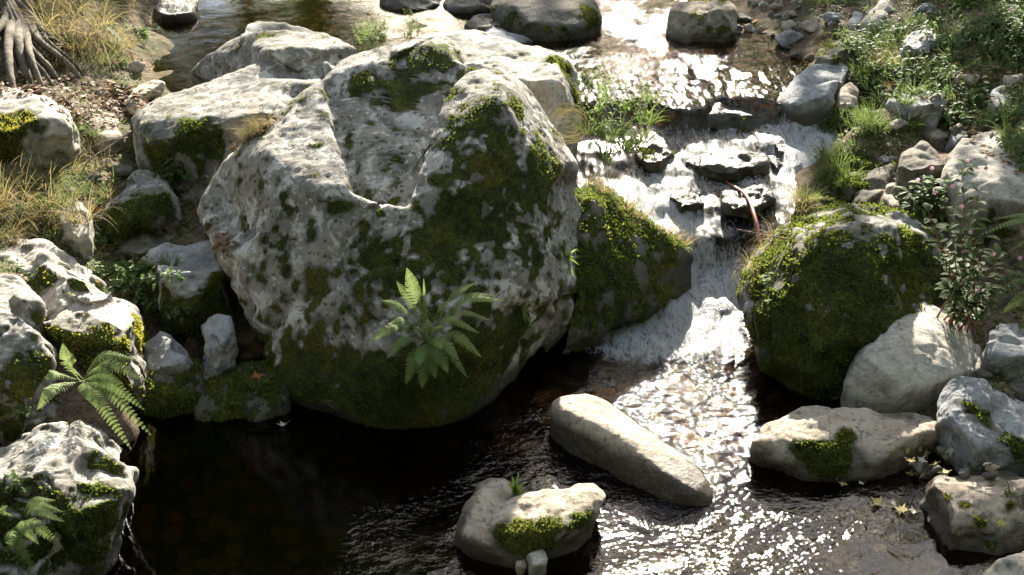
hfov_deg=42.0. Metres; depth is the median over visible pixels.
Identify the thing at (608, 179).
grass tuft
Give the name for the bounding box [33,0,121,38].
grass tuft
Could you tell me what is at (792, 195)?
grass tuft
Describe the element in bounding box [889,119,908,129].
stone
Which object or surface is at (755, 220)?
branch
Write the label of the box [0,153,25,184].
grass tuft
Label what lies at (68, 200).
grass tuft
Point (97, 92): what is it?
stone
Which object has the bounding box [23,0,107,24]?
grass tuft
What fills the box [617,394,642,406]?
stone
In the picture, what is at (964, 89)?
weed
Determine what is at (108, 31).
weed
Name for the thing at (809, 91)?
rock
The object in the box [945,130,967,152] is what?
stone
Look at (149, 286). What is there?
weed
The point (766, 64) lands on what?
ground
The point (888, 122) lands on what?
grass tuft
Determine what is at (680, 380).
stone
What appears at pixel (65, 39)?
weed
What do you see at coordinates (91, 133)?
grass tuft
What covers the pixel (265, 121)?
grass tuft
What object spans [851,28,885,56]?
grass tuft
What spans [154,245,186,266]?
grass tuft
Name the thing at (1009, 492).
grass tuft
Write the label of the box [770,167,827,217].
grass tuft
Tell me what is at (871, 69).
grass tuft
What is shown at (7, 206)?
grass tuft
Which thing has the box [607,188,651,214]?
grass tuft
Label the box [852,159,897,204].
rock
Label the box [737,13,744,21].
stone
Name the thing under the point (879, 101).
grass tuft
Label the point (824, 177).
grass tuft
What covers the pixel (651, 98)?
herb
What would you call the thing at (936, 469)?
stone
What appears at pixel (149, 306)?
weed
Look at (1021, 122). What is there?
rock
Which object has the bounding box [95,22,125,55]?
grass tuft
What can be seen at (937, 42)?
weed
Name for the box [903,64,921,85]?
weed
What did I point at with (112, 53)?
grass tuft
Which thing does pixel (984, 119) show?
weed
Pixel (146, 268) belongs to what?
weed
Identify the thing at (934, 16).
weed
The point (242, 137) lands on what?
grass tuft
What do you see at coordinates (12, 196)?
grass tuft
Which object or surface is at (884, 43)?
grass tuft
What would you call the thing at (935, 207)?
ground cover
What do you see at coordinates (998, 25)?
weed
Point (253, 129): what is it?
grass tuft
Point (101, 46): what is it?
weed
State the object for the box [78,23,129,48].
grass tuft
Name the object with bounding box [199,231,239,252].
leaf litter
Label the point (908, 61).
grass tuft
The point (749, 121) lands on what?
rock
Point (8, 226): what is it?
grass tuft
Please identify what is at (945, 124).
weed
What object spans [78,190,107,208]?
grass tuft
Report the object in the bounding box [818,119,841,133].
grass tuft
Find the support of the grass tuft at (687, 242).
on the boulder at (628, 271)
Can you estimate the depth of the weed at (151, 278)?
8.39 m
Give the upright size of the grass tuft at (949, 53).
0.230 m
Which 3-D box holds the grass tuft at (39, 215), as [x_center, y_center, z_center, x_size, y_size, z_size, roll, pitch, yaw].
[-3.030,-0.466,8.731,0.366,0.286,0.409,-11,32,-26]
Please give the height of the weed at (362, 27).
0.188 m
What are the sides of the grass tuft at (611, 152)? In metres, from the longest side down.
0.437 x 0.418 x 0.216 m
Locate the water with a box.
[107,2,1023,574]
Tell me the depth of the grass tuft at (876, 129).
9.77 m
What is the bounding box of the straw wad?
[547,103,588,144]
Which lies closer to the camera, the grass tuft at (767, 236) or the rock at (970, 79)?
the grass tuft at (767, 236)
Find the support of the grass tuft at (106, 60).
on the ground at (766, 64)
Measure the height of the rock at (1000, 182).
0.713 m
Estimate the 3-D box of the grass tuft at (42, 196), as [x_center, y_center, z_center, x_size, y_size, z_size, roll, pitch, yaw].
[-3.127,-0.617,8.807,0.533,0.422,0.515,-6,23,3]
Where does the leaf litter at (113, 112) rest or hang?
on the ground at (766, 64)
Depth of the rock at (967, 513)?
6.70 m
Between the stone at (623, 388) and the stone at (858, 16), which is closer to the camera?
the stone at (623, 388)
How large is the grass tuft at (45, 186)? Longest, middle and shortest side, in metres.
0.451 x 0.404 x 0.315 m
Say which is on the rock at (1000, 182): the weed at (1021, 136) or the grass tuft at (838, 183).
the weed at (1021, 136)
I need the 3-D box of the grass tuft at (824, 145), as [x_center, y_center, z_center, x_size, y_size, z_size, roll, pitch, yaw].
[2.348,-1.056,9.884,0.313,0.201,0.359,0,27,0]
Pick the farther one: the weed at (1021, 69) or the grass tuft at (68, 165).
the weed at (1021, 69)
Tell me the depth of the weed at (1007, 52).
10.44 m
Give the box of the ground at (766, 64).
[0,0,1023,478]
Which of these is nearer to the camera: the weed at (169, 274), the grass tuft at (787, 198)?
the weed at (169, 274)
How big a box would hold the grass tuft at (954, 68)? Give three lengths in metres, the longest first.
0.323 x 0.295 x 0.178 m
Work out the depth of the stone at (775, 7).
12.56 m
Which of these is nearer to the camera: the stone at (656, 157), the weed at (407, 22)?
the stone at (656, 157)
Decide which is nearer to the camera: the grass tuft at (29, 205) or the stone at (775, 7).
the grass tuft at (29, 205)
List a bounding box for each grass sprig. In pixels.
[506,473,527,494]
[521,303,533,330]
[565,248,578,276]
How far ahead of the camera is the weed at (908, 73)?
10.63 m
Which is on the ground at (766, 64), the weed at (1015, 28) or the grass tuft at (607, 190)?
the weed at (1015, 28)
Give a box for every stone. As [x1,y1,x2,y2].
[87,174,97,179]
[95,88,108,96]
[100,158,113,166]
[110,163,132,176]
[128,60,145,72]
[515,559,527,574]
[526,549,547,574]
[593,387,618,401]
[599,367,627,377]
[611,43,621,47]
[617,381,641,395]
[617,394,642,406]
[620,38,636,46]
[620,410,630,416]
[633,35,642,40]
[634,14,651,24]
[634,142,674,174]
[643,370,661,381]
[645,8,659,13]
[648,13,663,20]
[654,374,697,393]
[674,391,706,405]
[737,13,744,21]
[737,25,743,31]
[743,16,751,20]
[743,23,752,32]
[750,0,761,6]
[757,26,763,31]
[758,2,768,6]
[758,96,775,102]
[768,3,783,10]
[775,30,803,47]
[781,10,790,18]
[781,19,795,31]
[787,10,796,16]
[790,50,803,58]
[795,66,805,71]
[800,19,819,32]
[804,53,813,59]
[823,12,841,22]
[830,5,841,9]
[832,82,858,118]
[848,11,863,30]
[875,14,891,27]
[883,183,902,210]
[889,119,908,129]
[912,3,936,15]
[912,461,932,473]
[913,207,933,225]
[920,48,929,54]
[923,128,947,146]
[927,465,942,475]
[928,41,934,49]
[936,446,951,457]
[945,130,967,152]
[950,124,966,135]
[958,468,969,478]
[974,344,981,377]
[976,370,991,378]
[980,323,1023,381]
[982,471,998,479]
[983,462,991,466]
[985,464,999,470]
[987,85,1010,113]
[1002,74,1023,86]
[1006,380,1023,401]
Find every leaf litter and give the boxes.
[0,75,155,128]
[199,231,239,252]
[228,116,276,150]
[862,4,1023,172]
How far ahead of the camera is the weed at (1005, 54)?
10.38 m
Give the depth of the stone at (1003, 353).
7.75 m
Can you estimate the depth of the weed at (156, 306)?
8.52 m
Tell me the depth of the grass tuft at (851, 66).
11.03 m
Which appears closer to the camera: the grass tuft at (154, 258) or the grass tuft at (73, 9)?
the grass tuft at (154, 258)
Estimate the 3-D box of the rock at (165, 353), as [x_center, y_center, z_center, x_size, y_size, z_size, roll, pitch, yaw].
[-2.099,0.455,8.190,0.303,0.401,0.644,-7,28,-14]
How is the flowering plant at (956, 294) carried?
on the ground at (766, 64)
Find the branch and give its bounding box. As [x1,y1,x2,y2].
[725,181,761,246]
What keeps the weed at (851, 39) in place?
on the ground at (766, 64)
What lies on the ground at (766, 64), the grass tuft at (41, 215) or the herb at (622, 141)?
the grass tuft at (41, 215)
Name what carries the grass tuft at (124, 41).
on the ground at (766, 64)
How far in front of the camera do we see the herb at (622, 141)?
9.50 m
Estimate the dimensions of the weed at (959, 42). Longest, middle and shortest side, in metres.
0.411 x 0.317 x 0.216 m
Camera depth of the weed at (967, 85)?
10.27 m
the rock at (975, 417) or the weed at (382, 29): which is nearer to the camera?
the rock at (975, 417)
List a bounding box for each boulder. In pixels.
[131,21,356,202]
[197,35,581,428]
[488,0,601,49]
[561,182,693,354]
[666,0,737,48]
[735,193,947,401]
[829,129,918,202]
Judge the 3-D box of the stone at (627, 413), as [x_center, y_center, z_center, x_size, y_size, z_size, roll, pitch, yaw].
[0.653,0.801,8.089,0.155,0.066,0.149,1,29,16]
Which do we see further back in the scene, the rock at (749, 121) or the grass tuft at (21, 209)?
the rock at (749, 121)
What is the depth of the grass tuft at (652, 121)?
9.69 m
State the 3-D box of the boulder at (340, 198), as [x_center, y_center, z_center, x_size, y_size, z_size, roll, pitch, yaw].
[-0.771,-0.384,8.572,2.460,2.179,2.940,0,27,0]
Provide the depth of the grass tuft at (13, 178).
8.93 m
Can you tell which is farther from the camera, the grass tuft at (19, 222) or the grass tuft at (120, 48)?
the grass tuft at (120, 48)
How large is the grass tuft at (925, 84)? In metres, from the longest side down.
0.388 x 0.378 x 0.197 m
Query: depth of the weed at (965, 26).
10.90 m
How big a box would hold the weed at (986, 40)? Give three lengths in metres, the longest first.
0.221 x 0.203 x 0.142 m
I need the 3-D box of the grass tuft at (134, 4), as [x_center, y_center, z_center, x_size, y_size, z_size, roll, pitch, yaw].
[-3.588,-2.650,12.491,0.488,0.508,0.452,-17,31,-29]
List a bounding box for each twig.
[70,137,127,159]
[80,130,131,175]
[89,150,96,181]
[737,229,789,239]
[754,243,788,338]
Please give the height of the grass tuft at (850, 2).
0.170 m
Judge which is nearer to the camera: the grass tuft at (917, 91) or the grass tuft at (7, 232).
the grass tuft at (7, 232)
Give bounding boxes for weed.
[2,465,38,495]
[5,545,34,570]
[10,397,30,416]
[36,5,57,22]
[41,52,52,62]
[50,31,75,47]
[90,261,114,277]
[94,225,106,243]
[98,22,115,35]
[100,36,122,50]
[104,277,129,298]
[107,260,133,283]
[111,246,135,262]
[111,260,135,273]
[112,54,127,69]
[119,264,148,285]
[127,24,150,39]
[133,278,157,293]
[133,288,158,313]
[134,37,147,46]
[138,295,158,311]
[140,256,156,283]
[140,265,165,290]
[152,158,190,184]
[160,265,187,284]
[164,300,195,323]
[350,24,375,46]
[355,17,372,34]
[359,7,382,30]
[364,18,384,41]
[365,12,389,40]
[366,8,391,33]
[400,8,419,30]
[401,14,417,35]
[404,2,421,21]
[837,22,873,51]
[841,15,891,50]
[847,38,902,58]
[850,62,885,91]
[856,47,897,75]
[856,77,876,93]
[863,6,931,35]
[868,12,912,34]
[875,83,887,90]
[878,19,904,42]
[880,80,905,98]
[883,69,905,82]
[884,40,940,76]
[885,55,939,84]
[887,61,906,86]
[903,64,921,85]
[907,83,931,99]
[914,3,949,35]
[920,50,932,70]
[920,53,955,69]
[925,24,969,46]
[926,4,944,26]
[929,55,962,78]
[929,70,953,100]
[930,80,988,124]
[932,66,970,86]
[936,17,963,48]
[937,47,953,74]
[938,110,960,127]
[940,51,973,67]
[941,16,979,49]
[943,65,966,83]
[946,7,962,19]
[949,19,970,37]
[950,95,988,124]
[952,2,996,25]
[953,70,972,95]
[956,1,980,38]
[956,81,977,89]
[963,21,994,36]
[965,53,989,70]
[965,75,989,105]
[966,96,979,105]
[967,462,989,472]
[970,20,1020,39]
[974,8,1019,35]
[974,99,1009,129]
[975,81,990,92]
[977,17,1023,54]
[977,34,998,46]
[979,10,1009,29]
[979,48,993,60]
[982,84,1014,126]
[984,0,1012,10]
[984,0,1023,25]
[989,128,1023,148]
[991,1,1008,23]
[993,0,1023,17]
[994,0,1016,14]
[995,5,1023,46]
[995,35,1023,58]
[996,44,1023,65]
[996,434,1016,444]
[997,84,1023,111]
[999,1,1023,21]
[1000,44,1019,60]
[1000,123,1023,139]
[1003,140,1023,156]
[1004,48,1023,72]
[1004,135,1023,158]
[1005,5,1023,33]
[1005,54,1023,70]
[1006,104,1023,117]
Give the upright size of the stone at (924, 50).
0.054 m
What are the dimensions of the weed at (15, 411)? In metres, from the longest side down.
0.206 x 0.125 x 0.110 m
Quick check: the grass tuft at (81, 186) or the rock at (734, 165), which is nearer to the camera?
the grass tuft at (81, 186)
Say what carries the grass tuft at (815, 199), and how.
on the boulder at (850, 281)
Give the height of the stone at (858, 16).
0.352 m
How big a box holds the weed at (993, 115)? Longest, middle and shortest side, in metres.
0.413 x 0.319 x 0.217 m
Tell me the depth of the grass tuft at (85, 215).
8.62 m
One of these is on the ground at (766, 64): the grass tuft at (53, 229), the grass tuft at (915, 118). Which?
the grass tuft at (53, 229)
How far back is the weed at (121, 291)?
8.46 m
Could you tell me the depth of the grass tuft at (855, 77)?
10.89 m
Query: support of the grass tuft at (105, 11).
on the ground at (766, 64)
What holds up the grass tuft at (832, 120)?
on the ground at (766, 64)
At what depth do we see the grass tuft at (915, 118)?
9.90 m
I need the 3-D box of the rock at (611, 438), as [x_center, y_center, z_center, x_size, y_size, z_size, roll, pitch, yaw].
[0.638,0.930,7.497,0.532,0.549,1.340,-21,34,-35]
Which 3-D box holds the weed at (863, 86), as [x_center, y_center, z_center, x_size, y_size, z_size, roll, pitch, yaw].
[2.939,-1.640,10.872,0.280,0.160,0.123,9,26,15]
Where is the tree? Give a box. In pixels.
[0,0,83,89]
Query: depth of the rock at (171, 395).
7.80 m
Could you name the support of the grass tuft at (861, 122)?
on the ground at (766, 64)
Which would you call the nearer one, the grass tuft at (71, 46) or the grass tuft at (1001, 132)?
the grass tuft at (1001, 132)
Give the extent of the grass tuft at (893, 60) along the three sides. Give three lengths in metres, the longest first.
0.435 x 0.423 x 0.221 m
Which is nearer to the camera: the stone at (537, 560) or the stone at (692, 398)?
the stone at (537, 560)
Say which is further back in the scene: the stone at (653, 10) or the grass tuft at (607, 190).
the stone at (653, 10)
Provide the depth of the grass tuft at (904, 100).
9.88 m
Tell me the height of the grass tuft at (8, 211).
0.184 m
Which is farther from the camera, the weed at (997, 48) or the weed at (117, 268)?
the weed at (997, 48)
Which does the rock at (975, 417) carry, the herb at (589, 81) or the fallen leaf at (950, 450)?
the fallen leaf at (950, 450)
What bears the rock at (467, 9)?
on the ground at (766, 64)
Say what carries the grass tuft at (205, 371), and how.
on the rock at (232, 395)
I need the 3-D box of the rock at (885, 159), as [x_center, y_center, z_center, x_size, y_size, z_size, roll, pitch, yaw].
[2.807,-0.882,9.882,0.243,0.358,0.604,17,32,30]
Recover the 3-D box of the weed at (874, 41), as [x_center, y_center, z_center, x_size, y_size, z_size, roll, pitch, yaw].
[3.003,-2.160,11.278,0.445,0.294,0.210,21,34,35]
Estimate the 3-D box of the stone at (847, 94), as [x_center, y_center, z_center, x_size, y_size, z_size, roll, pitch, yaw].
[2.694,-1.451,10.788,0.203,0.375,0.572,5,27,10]
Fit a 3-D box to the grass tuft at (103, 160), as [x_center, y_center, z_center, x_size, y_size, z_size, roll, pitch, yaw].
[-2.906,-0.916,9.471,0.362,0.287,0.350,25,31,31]
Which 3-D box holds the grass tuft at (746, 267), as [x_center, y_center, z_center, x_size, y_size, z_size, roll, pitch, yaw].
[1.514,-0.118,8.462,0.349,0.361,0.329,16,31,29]
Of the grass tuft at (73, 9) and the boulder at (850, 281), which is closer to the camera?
the boulder at (850, 281)
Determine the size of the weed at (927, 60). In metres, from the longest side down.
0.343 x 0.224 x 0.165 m
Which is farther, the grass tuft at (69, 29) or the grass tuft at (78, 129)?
the grass tuft at (69, 29)
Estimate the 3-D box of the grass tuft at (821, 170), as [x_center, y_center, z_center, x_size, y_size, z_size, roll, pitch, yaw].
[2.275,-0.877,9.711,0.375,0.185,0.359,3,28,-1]
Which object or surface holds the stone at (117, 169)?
on the ground at (766, 64)
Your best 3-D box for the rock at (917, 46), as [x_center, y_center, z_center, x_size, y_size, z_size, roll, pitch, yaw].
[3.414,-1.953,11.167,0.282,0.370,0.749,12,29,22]
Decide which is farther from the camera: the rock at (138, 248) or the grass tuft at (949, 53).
the grass tuft at (949, 53)
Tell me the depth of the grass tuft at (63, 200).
8.79 m
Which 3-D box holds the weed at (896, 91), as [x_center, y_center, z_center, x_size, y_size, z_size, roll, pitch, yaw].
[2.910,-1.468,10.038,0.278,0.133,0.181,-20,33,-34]
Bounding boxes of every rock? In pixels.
[0,87,80,167]
[0,238,150,410]
[0,273,61,445]
[0,420,138,574]
[58,203,93,259]
[78,419,124,463]
[87,109,124,153]
[99,169,182,248]
[113,233,176,263]
[126,80,164,114]
[138,356,206,418]
[141,240,234,347]
[144,331,192,373]
[153,0,198,29]
[194,358,291,422]
[201,313,237,380]
[378,0,441,17]
[414,30,581,158]
[442,0,492,19]
[454,478,605,568]
[464,14,501,30]
[483,27,532,45]
[550,394,712,505]
[638,181,706,221]
[668,185,703,217]
[680,103,783,145]
[685,146,771,189]
[718,184,776,226]
[748,405,938,481]
[766,137,792,175]
[774,63,847,132]
[814,29,866,64]
[840,302,977,413]
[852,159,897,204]
[858,0,892,35]
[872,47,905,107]
[876,154,897,166]
[885,91,946,133]
[891,141,943,195]
[900,30,938,57]
[919,470,1023,554]
[935,376,1023,476]
[940,130,1023,248]
[954,74,979,85]
[982,551,1023,574]
[1018,102,1023,129]
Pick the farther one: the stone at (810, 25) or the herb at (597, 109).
the stone at (810, 25)
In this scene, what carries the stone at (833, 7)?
on the ground at (766, 64)
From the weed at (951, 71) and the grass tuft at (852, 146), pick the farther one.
the weed at (951, 71)
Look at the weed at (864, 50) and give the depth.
11.12 m
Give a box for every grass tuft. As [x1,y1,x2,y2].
[0,151,35,191]
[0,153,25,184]
[0,156,56,213]
[0,165,21,198]
[0,170,51,224]
[0,175,29,200]
[0,176,30,228]
[0,187,21,213]
[0,195,22,223]
[0,202,42,245]
[0,212,24,244]
[0,215,32,246]
[0,216,14,232]
[1,161,40,198]
[1,166,33,222]
[5,199,48,236]
[8,178,70,228]
[10,167,38,195]
[10,195,65,240]
[12,0,89,54]
[12,189,46,215]
[12,196,41,217]
[14,190,58,226]
[15,190,67,240]
[16,196,59,242]
[17,150,75,196]
[19,165,80,200]
[19,172,83,218]
[22,0,111,59]
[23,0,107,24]
[27,13,123,70]
[28,215,65,239]
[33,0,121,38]
[33,181,87,214]
[38,149,97,177]
[38,176,124,242]
[41,170,73,191]
[41,179,92,216]
[43,170,70,181]
[46,0,136,71]
[47,36,93,77]
[53,0,98,12]
[54,0,148,49]
[54,196,91,229]
[60,160,88,179]
[61,182,86,195]
[67,143,110,175]
[67,154,94,169]
[67,172,95,198]
[73,116,87,131]
[77,19,139,73]
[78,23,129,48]
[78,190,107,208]
[79,41,121,71]
[80,180,109,198]
[81,134,110,163]
[82,121,110,138]
[84,149,128,174]
[85,165,126,206]
[89,0,129,20]
[89,24,142,61]
[92,4,121,21]
[93,0,141,22]
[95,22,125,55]
[100,21,153,59]
[106,23,168,65]
[113,234,140,244]
[121,0,157,16]
[129,283,154,299]
[136,248,169,268]
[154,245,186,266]
[156,250,186,266]
[198,363,223,378]
[225,113,258,140]
[229,106,274,132]
[232,131,252,145]
[233,113,252,142]
[236,119,264,139]
[240,125,256,142]
[243,372,274,388]
[244,105,273,127]
[244,106,282,141]
[255,109,280,131]
[562,103,619,135]
[576,171,607,192]
[581,127,624,158]
[587,112,636,145]
[589,167,629,196]
[591,164,631,197]
[596,127,649,157]
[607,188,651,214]
[622,119,669,145]
[628,99,673,125]
[629,198,661,223]
[650,215,672,234]
[656,217,688,237]
[665,224,688,239]
[672,229,706,246]
[731,251,765,290]
[743,234,785,268]
[744,215,785,254]
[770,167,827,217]
[770,206,791,221]
[773,192,828,233]
[778,187,802,209]
[783,186,810,208]
[788,177,828,205]
[796,194,820,206]
[801,154,842,178]
[805,129,842,154]
[805,145,839,162]
[809,159,837,187]
[811,143,838,165]
[811,144,865,178]
[812,164,833,189]
[812,175,834,193]
[816,101,854,122]
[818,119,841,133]
[820,138,860,156]
[821,158,870,179]
[822,145,867,168]
[823,109,843,127]
[826,173,851,187]
[829,133,853,147]
[831,100,859,117]
[839,107,871,134]
[840,105,880,121]
[842,0,859,5]
[842,53,879,80]
[845,116,871,136]
[846,106,884,129]
[847,62,883,93]
[847,102,872,117]
[848,67,879,83]
[849,135,868,150]
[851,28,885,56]
[855,95,884,117]
[855,110,878,129]
[856,60,886,76]
[857,45,885,65]
[857,109,888,129]
[858,51,891,79]
[858,79,893,104]
[862,117,902,138]
[863,48,889,63]
[865,20,892,39]
[866,104,896,126]
[867,30,906,49]
[875,49,926,70]
[880,48,908,66]
[880,76,903,99]
[880,107,932,129]
[886,30,905,44]
[887,72,937,95]
[889,85,924,104]
[889,104,924,131]
[891,94,918,106]
[894,50,922,67]
[896,109,922,129]
[899,11,925,26]
[905,73,951,89]
[909,58,945,77]
[912,5,934,23]
[918,62,943,82]
[922,68,951,91]
[923,2,944,15]
[925,14,957,35]
[933,38,964,62]
[935,74,986,107]
[936,32,974,61]
[936,61,965,75]
[944,17,962,31]
[951,105,977,117]
[956,0,982,9]
[956,0,984,7]
[967,20,998,38]
[967,105,1021,128]
[978,0,1003,11]
[980,48,1013,73]
[983,100,1020,120]
[984,89,1023,125]
[987,129,1023,151]
[988,9,1023,36]
[988,104,1023,141]
[992,34,1023,59]
[994,473,1023,499]
[996,136,1022,170]
[1001,0,1023,6]
[1009,76,1023,92]
[1010,82,1023,99]
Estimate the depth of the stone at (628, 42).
12.01 m
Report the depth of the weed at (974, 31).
10.78 m
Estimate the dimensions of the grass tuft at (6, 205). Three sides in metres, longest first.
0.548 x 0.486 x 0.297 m
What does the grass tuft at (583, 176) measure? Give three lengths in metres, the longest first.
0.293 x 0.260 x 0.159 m
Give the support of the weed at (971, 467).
on the rock at (975, 417)
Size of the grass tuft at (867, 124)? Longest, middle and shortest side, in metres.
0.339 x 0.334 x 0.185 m
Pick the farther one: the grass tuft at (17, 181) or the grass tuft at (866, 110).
the grass tuft at (866, 110)
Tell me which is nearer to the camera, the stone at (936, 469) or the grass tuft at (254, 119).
the stone at (936, 469)
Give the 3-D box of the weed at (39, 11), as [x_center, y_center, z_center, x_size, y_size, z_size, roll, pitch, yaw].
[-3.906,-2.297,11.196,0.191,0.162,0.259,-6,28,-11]
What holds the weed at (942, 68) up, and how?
on the ground at (766, 64)
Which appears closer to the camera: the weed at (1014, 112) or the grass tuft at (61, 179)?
the grass tuft at (61, 179)
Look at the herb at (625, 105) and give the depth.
9.81 m
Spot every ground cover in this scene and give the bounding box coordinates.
[0,0,200,323]
[805,0,1023,478]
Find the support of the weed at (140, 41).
on the ground at (766, 64)
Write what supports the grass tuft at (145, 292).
on the ground at (766, 64)
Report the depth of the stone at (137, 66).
10.91 m
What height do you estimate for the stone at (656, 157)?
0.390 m
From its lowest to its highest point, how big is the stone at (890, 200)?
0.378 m
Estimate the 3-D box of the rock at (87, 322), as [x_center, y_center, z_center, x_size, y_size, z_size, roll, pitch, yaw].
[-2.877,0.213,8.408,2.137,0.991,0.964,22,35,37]
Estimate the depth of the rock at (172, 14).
12.54 m
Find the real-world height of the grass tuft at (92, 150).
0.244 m
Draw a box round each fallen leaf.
[251,370,262,379]
[870,495,888,505]
[894,504,907,513]
[918,455,926,464]
[945,442,954,456]
[996,517,1007,532]
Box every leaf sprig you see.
[759,272,775,284]
[763,299,773,311]
[772,229,782,240]
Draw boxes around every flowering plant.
[894,159,977,221]
[921,166,1023,334]
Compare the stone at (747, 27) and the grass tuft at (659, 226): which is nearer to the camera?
the grass tuft at (659, 226)
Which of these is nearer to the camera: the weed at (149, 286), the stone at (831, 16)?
the weed at (149, 286)
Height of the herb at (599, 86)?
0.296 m
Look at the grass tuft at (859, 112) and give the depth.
10.39 m
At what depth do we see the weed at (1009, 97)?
9.88 m
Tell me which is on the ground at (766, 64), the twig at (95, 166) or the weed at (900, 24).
the weed at (900, 24)
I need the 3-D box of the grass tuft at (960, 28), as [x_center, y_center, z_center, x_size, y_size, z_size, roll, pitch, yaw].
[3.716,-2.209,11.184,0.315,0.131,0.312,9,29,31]
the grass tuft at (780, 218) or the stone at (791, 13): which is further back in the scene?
the stone at (791, 13)
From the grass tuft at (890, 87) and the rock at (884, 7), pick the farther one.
the rock at (884, 7)
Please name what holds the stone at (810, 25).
on the ground at (766, 64)
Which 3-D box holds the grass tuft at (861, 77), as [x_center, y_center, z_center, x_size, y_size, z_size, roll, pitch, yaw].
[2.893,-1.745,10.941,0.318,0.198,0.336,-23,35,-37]
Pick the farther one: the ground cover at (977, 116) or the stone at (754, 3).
the stone at (754, 3)
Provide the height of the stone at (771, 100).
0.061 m
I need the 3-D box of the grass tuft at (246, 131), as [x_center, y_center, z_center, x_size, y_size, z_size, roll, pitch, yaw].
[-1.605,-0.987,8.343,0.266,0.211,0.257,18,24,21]
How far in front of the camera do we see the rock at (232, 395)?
7.77 m
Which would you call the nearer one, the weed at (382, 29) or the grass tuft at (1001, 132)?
the grass tuft at (1001, 132)
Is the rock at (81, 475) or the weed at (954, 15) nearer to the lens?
the rock at (81, 475)
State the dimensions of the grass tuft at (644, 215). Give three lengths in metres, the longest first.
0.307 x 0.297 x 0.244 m
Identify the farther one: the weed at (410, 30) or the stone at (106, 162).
the weed at (410, 30)
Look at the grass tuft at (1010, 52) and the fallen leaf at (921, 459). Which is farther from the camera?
the grass tuft at (1010, 52)
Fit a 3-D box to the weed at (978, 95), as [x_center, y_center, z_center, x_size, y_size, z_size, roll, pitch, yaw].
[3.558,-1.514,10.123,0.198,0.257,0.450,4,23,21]
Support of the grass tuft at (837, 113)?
on the ground at (766, 64)
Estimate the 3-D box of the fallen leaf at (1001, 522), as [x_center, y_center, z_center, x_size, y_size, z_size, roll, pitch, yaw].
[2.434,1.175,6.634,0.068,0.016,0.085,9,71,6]
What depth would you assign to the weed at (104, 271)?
8.56 m
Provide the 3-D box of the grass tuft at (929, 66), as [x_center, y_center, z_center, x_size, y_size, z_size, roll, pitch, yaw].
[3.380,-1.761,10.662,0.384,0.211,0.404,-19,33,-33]
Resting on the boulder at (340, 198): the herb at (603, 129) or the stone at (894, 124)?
the herb at (603, 129)
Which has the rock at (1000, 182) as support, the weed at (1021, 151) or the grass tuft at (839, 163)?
the weed at (1021, 151)
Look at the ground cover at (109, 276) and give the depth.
9.07 m
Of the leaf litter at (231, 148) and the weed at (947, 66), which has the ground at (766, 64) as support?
the weed at (947, 66)
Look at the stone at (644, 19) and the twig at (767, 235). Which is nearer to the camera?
the twig at (767, 235)
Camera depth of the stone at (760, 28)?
12.24 m
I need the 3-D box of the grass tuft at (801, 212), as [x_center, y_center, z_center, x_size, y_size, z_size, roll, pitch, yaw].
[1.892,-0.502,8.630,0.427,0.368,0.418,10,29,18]
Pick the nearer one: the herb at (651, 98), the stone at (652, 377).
the stone at (652, 377)
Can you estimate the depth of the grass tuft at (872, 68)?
10.93 m
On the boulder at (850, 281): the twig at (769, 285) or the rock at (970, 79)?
the twig at (769, 285)
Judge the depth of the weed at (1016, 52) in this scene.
10.44 m
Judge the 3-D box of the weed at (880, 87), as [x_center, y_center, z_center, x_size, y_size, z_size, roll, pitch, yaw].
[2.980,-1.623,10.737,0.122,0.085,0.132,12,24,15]
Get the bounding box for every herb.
[574,61,601,92]
[577,101,620,137]
[577,152,585,167]
[581,77,616,116]
[582,53,624,97]
[583,127,615,166]
[593,165,611,179]
[599,66,645,113]
[606,103,650,149]
[610,116,654,153]
[631,90,667,122]
[641,76,673,105]
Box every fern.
[0,496,63,568]
[37,344,150,448]
[369,268,503,387]
[980,213,1023,251]
[1000,279,1023,330]
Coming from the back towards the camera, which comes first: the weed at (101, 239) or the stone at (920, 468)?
the weed at (101, 239)
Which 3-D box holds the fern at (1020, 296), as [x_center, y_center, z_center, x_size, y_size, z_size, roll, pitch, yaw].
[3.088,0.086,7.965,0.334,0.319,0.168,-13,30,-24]
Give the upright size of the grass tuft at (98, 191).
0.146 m
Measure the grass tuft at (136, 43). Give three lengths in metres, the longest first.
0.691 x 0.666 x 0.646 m
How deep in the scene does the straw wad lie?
8.23 m
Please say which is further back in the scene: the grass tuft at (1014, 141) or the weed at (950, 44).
the weed at (950, 44)
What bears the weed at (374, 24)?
on the ground at (766, 64)
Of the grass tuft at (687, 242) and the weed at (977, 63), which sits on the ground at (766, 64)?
the weed at (977, 63)
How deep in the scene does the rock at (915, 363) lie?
7.68 m
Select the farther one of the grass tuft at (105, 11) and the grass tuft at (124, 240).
the grass tuft at (105, 11)
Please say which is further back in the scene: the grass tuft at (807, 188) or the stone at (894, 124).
the stone at (894, 124)
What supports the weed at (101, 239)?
on the ground at (766, 64)
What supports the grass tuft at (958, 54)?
on the ground at (766, 64)
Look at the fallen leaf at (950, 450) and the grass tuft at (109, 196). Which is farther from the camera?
the grass tuft at (109, 196)
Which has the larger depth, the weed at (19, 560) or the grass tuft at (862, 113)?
the grass tuft at (862, 113)
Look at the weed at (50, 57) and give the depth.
10.59 m
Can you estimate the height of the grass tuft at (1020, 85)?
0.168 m
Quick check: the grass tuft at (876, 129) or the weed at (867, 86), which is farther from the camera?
the weed at (867, 86)
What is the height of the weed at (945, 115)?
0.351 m
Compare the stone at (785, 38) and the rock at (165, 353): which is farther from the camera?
the stone at (785, 38)
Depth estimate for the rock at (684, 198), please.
9.60 m
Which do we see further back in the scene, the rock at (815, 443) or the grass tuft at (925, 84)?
the grass tuft at (925, 84)

